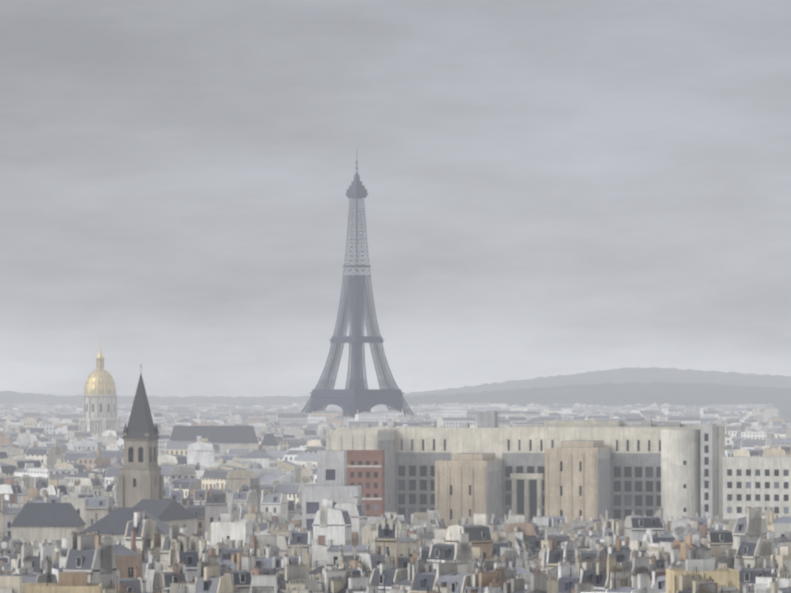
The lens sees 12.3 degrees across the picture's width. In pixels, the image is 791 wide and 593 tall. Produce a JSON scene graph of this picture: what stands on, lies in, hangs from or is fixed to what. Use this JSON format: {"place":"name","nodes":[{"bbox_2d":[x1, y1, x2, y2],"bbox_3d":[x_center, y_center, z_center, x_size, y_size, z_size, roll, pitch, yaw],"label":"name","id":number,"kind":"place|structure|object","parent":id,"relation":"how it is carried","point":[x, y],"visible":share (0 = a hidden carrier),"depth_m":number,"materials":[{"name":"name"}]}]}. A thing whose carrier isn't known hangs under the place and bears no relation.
{"place":"outdoors","nodes":[
{"label":"outdoors","id":0,"kind":"place"},
{"bbox_2d":[79,338,120,436],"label":"domed church","id":1,"kind":"structure","parent":0,"point":[99,406],"depth_m":2646.89,"materials":[{"name":"stone"}]},
{"bbox_2d":[10,499,197,548],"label":"church building","id":2,"kind":"structure","parent":0,"point":[37,523],"depth_m":1057.35,"materials":[{"name":"stone"}]},
{"bbox_2d":[118,374,163,507],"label":"church tower","id":3,"kind":"structure","parent":0,"point":[140,477],"depth_m":1105.33,"materials":[{"name":"stone"}]},
{"bbox_2d":[302,450,360,530],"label":"white stepped block","id":4,"kind":"structure","parent":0,"point":[332,476],"depth_m":1149.42,"materials":[{"name":"concrete"}]},
{"bbox_2d":[347,450,384,519],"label":"brick block","id":5,"kind":"structure","parent":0,"point":[366,470],"depth_m":1223.76,"materials":[{"name":"brick"}]},
{"bbox_2d":[0,509,790,592],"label":"roofs","id":6,"kind":"structure","parent":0,"point":[143,560],"depth_m":670.34,"materials":[{"name":"stone"}]},
{"bbox_2d":[0,473,790,571],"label":"roofs","id":7,"kind":"structure","parent":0,"point":[274,521],"depth_m":905.83,"materials":[{"name":"stone"}]},
{"bbox_2d":[0,421,790,504],"bbox_3d":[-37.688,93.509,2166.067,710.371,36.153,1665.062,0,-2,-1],"label":"roofs","id":8,"kind":"structure","parent":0,"point":[73,455],"depth_m":1680.76,"materials":[{"name":"stone"}]},
{"bbox_2d":[0,367,790,423],"bbox_3d":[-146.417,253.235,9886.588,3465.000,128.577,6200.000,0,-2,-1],"label":"distant hills","id":9,"kind":"structure","parent":0,"point":[622,387],"depth_m":7583.72,"materials":[{"name":"grey"}]},
{"bbox_2d":[0,0,790,396],"label":"sky","id":10,"kind":"structure","parent":0,"point":[554,187],"materials":[{"name":"grey"}]},
{"bbox_2d":[723,456,790,518],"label":"gridded block","id":11,"kind":"structure","parent":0,"point":[764,483],"depth_m":1239.49,"materials":[{"name":"concrete"}]},
{"label":"ground","id":12,"kind":"structure","parent":0,"visible":0},
{"bbox_2d":[169,426,277,452],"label":"roofed building","id":13,"kind":"structure","parent":12,"relation":"on","point":[225,438],"depth_m":2041.55,"materials":[{"name":"stone"}]},
{"bbox_2d":[301,160,413,416],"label":"eiffel tower","id":14,"kind":"structure","parent":12,"relation":"on","point":[353,397],"depth_m":4015.05,"materials":[{"name":"grey metal"}]},
{"bbox_2d":[277,408,467,427],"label":"distant buildings","id":15,"kind":"structure","parent":12,"relation":"on","point":[283,419],"depth_m":3640.91,"materials":[{"name":"stone"}]},
{"bbox_2d":[22,559,738,592],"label":"foreground buildings","id":16,"kind":"structure","parent":12,"relation":"on","point":[72,582],"depth_m":630.75,"materials":[{"name":"stone"}]},
{"bbox_2d":[0,402,789,433],"bbox_3d":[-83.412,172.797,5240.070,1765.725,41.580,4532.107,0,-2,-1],"label":"roofs","id":17,"kind":"object","parent":12,"relation":"on","point":[764,417],"visible":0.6,"depth_m":3892.00,"materials":[{"name":"stone"}]},
{"bbox_2d":[326,411,724,528],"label":"large building complex","id":18,"kind":"structure","parent":12,"relation":"on","point":[571,470],"depth_m":1265.43,"materials":[{"name":"concrete"}]}
]}

